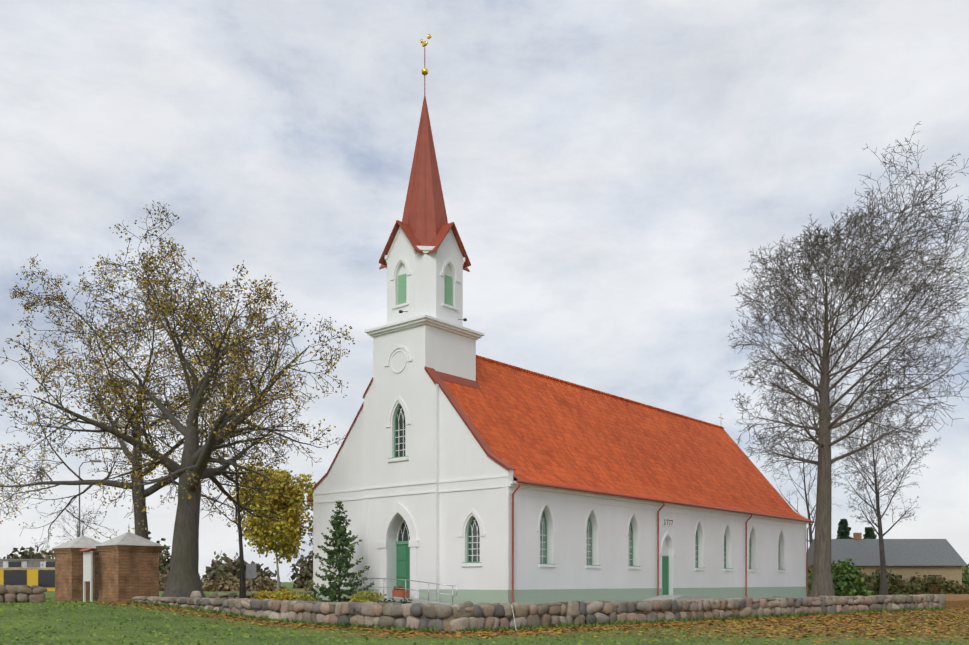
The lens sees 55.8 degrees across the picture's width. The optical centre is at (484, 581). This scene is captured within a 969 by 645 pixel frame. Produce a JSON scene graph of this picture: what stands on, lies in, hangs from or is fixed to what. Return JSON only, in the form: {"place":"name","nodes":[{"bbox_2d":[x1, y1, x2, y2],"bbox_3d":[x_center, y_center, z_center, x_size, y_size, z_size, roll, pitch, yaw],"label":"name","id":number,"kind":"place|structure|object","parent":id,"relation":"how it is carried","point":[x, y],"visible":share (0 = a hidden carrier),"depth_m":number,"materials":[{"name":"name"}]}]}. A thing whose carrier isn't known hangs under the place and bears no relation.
{"place":"outdoors","nodes":[
{"label":"outdoors","id":0,"kind":"place"},
{"bbox_2d":[0,559,54,590],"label":"shop building","id":1,"kind":"structure","parent":0,"point":[40,573],"depth_m":125.44,"materials":[{"name":"yellow"}]},
{"bbox_2d":[148,531,170,577],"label":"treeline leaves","id":2,"kind":"object","parent":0,"point":[164,568],"depth_m":240.62,"materials":[{"name":"green plant"}]},
{"bbox_2d":[204,582,307,589],"bbox_3d":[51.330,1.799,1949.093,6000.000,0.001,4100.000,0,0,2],"label":"ground","id":3,"kind":"structure","parent":0,"point":[288,585],"depth_m":433.84,"materials":[{"name":"green plant"}]},
{"bbox_2d":[0,545,54,558],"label":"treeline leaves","id":4,"kind":"object","parent":3,"relation":"on","point":[30,554],"visible":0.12,"depth_m":231.80,"materials":[{"name":"green plant"}]},
{"bbox_2d":[53,504,101,543],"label":"tree","id":5,"kind":"object","parent":3,"relation":"on","point":[77,526],"visible":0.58,"depth_m":151.26,"materials":[{"name":"grey plant"}]},
{"bbox_2d":[202,550,276,587],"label":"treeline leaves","id":6,"kind":"object","parent":3,"relation":"on","point":[216,568],"depth_m":234.96,"materials":[{"name":"green plant"}]},
{"bbox_2d":[962,566,968,591],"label":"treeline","id":7,"kind":"object","parent":3,"relation":"on","point":[965,577],"depth_m":166.58,"materials":[{"name":"green plant"}]},
{"bbox_2d":[287,550,312,588],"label":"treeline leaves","id":8,"kind":"object","parent":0,"point":[304,576],"depth_m":243.41,"materials":[{"name":"green plant"}]},
{"bbox_2d":[0,591,968,644],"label":"ground","id":9,"kind":"structure","parent":0,"point":[107,615],"depth_m":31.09,"materials":[{"name":"green plant"}]},
{"bbox_2d":[51,534,99,600],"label":"gate pillar","id":10,"kind":"structure","parent":9,"relation":"on","point":[69,570],"depth_m":56.40,"materials":[{"name":"brown brick"}]},
{"bbox_2d":[0,587,936,629],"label":"stone wall mortar","id":11,"kind":"object","parent":9,"relation":"on","point":[427,619],"visible":0.02,"depth_m":39.65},
{"bbox_2d":[0,585,945,631],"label":"stone wall","id":12,"kind":"structure","parent":9,"relation":"on","point":[464,615],"depth_m":38.72,"materials":[{"name":"grey stone"}]},
{"bbox_2d":[190,591,201,597],"bbox_3d":[-14.426,0.660,45.788,0.544,0.424,0.462,0,0,-29],"label":"rock","id":13,"kind":"object","parent":12,"relation":"on","point":[195,594],"visible":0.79,"depth_m":45.61,"materials":[{"name":"beige stone"}]},
{"bbox_2d":[86,602,968,643],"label":"fallen leaves","id":14,"kind":"object","parent":9,"relation":"on","point":[831,619],"visible":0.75,"depth_m":35.97,"materials":[{"name":"brown plant"}]},
{"bbox_2d":[816,385,940,594],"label":"tree","id":15,"kind":"object","parent":9,"relation":"on","point":[883,580],"visible":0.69,"depth_m":85.22,"materials":[{"name":"grey plant"}]},
{"bbox_2d":[806,533,967,585],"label":"house","id":16,"kind":"structure","parent":9,"relation":"on","point":[905,559],"depth_m":99.88,"materials":[{"name":"grey"}]},
{"bbox_2d":[0,0,968,581],"label":"sky","id":17,"kind":"structure","parent":0,"point":[611,172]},
{"bbox_2d":[293,590,968,607],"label":"field","id":18,"kind":"structure","parent":0,"point":[957,600],"depth_m":62.27,"materials":[{"name":"brown plant"}]},
{"bbox_2d":[79,548,96,601],"bbox_3d":[-22.862,-0.201,52.704,1.200,3.460,0.560,0,0,43],"label":"notice board","id":19,"kind":"object","parent":18,"relation":"on","point":[87,566],"visible":0.94,"depth_m":52.64,"materials":[{"name":"white paint"}]},
{"bbox_2d":[79,460,100,536],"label":"street lamp","id":20,"kind":"object","parent":18,"relation":"on","point":[79,489],"visible":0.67,"depth_m":66.54,"materials":[{"name":"grey metal"}]},
{"bbox_2d":[95,527,161,601],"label":"gate pillar","id":21,"kind":"structure","parent":18,"relation":"on","point":[128,565],"depth_m":52.50,"materials":[{"name":"brown brick"}]},
{"bbox_2d":[93,551,98,598],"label":"gate","id":22,"kind":"structure","parent":21,"relation":"attached to","point":[97,573],"depth_m":56.71,"materials":[{"name":"black metal"}]},
{"bbox_2d":[0,251,318,567],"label":"oak tree","id":23,"kind":"object","parent":18,"relation":"on","point":[140,515],"visible":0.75,"depth_m":61.64,"materials":[{"name":"brown plant"}]},
{"bbox_2d":[0,200,359,597],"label":"oak tree","id":24,"kind":"object","parent":18,"relation":"on","point":[193,470],"visible":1,"depth_m":49.38,"materials":[{"name":"brown plant"}]},
{"bbox_2d":[159,573,209,590],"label":"shrub","id":25,"kind":"object","parent":18,"relation":"on","point":[162,581],"visible":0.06,"depth_m":126.04,"materials":[{"name":"brown plant"}]},
{"bbox_2d":[169,369,287,597],"bbox_3d":[-15.795,-5.955,55.331,7.413,15.168,6.774,0,0,2],"label":"thin tree","id":26,"kind":"object","parent":18,"relation":"on","point":[242,591],"visible":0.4,"depth_m":55.10,"materials":[{"name":"brown plant"}]},
{"bbox_2d":[201,573,290,590],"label":"shrub","id":27,"kind":"object","parent":18,"relation":"on","point":[258,584],"visible":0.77,"depth_m":119.63,"materials":[{"name":"brown plant"}]},
{"bbox_2d":[246,564,255,598],"bbox_3d":[-13.819,0.204,54.161,0.600,2.550,0.060,0,0,2],"label":"road sign back","id":28,"kind":"object","parent":18,"relation":"on","point":[251,571],"visible":0.79,"depth_m":54.14,"materials":[{"name":"grey metal"}]},
{"bbox_2d":[252,590,274,599],"bbox_3d":[-12.848,0.975,53.563,1.553,0.995,1.620,0,0,-26],"label":"yellow bush","id":29,"kind":"object","parent":18,"relation":"on","point":[261,595],"visible":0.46,"depth_m":53.40,"materials":[{"name":"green plant"}]},
{"bbox_2d":[229,462,313,590],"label":"birch tree","id":30,"kind":"object","parent":18,"relation":"on","point":[259,535],"visible":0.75,"depth_m":85.82,"materials":[{"name":"yellow plant"}]},
{"bbox_2d":[268,587,300,599],"bbox_3d":[-11.331,0.860,52.241,2.014,1.183,2.085,0,0,2],"label":"yellow bush","id":31,"kind":"object","parent":18,"relation":"on","point":[285,594],"visible":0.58,"depth_m":51.76,"materials":[{"name":"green plant"}]},
{"bbox_2d":[289,591,317,600],"bbox_3d":[-8.928,0.949,45.298,1.760,0.953,1.675,0,0,2],"label":"yellow bush","id":32,"kind":"object","parent":18,"relation":"on","point":[306,597],"visible":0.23,"depth_m":45.14,"materials":[{"name":"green plant"}]},
{"bbox_2d":[304,578,312,590],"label":"shrub","id":33,"kind":"object","parent":18,"relation":"on","point":[309,584],"visible":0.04,"depth_m":124.55,"materials":[{"name":"green plant"}]},
{"bbox_2d":[301,482,316,545],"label":"birch tree","id":34,"kind":"object","parent":18,"relation":"on","point":[310,494],"visible":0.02,"depth_m":91.18,"materials":[{"name":"yellow plant"}]},
{"bbox_2d":[300,501,374,601],"bbox_3d":[-7.482,-1.342,46.033,3.526,5.558,3.210,0,0,-28],"label":"spruce tree","id":35,"kind":"object","parent":18,"relation":"on","point":[332,591],"visible":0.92,"depth_m":45.88,"materials":[{"name":"green plant"}]},
{"bbox_2d":[345,589,389,602],"bbox_3d":[-5.644,0.902,44.776,2.198,1.122,1.877,0,0,2],"label":"yellow bush","id":36,"kind":"object","parent":18,"relation":"on","point":[369,596],"visible":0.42,"depth_m":44.39,"materials":[{"name":"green plant"}]},
{"bbox_2d":[378,597,412,603],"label":"plants","id":37,"kind":"object","parent":18,"relation":"on","point":[401,601],"visible":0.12,"depth_m":43.31,"materials":[{"name":"green plant"}]},
{"bbox_2d":[308,34,814,604],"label":"church","id":38,"kind":"structure","parent":18,"relation":"on","point":[458,472],"depth_m":47.02,"materials":[{"name":"white paint"}]},
{"bbox_2d":[605,606,808,614],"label":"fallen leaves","id":39,"kind":"object","parent":18,"relation":"on","point":[699,610],"visible":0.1,"depth_m":38.54,"materials":[{"name":"brown plant"}]},
{"bbox_2d":[752,412,848,543],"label":"tree","id":40,"kind":"object","parent":18,"relation":"on","point":[809,514],"visible":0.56,"depth_m":110.36,"materials":[{"name":"grey plant"}]},
{"bbox_2d":[806,558,871,595],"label":"hedge","id":41,"kind":"object","parent":18,"relation":"on","point":[847,581],"visible":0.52,"depth_m":77.61,"materials":[{"name":"green plant"}]},
{"bbox_2d":[836,518,852,538],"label":"conifer tree","id":42,"kind":"object","parent":18,"relation":"on","point":[844,530],"visible":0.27,"depth_m":132.94,"materials":[{"name":"green plant"}]},
{"bbox_2d":[728,121,968,596],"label":"linden tree","id":43,"kind":"object","parent":18,"relation":"on","point":[822,582],"visible":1,"depth_m":52.22,"materials":[{"name":"grey plant"}]},
{"bbox_2d":[863,527,876,538],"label":"conifer tree","id":44,"kind":"object","parent":18,"relation":"on","point":[869,533],"visible":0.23,"depth_m":135.98,"materials":[{"name":"green plant"}]},
{"bbox_2d":[858,567,921,594],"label":"hedge","id":45,"kind":"object","parent":18,"relation":"on","point":[897,586],"visible":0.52,"depth_m":87.31,"materials":[{"name":"green plant"}]},
{"bbox_2d":[903,572,968,593],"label":"hedge","id":46,"kind":"object","parent":18,"relation":"on","point":[933,585],"visible":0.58,"depth_m":94.03,"materials":[{"name":"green plant"}]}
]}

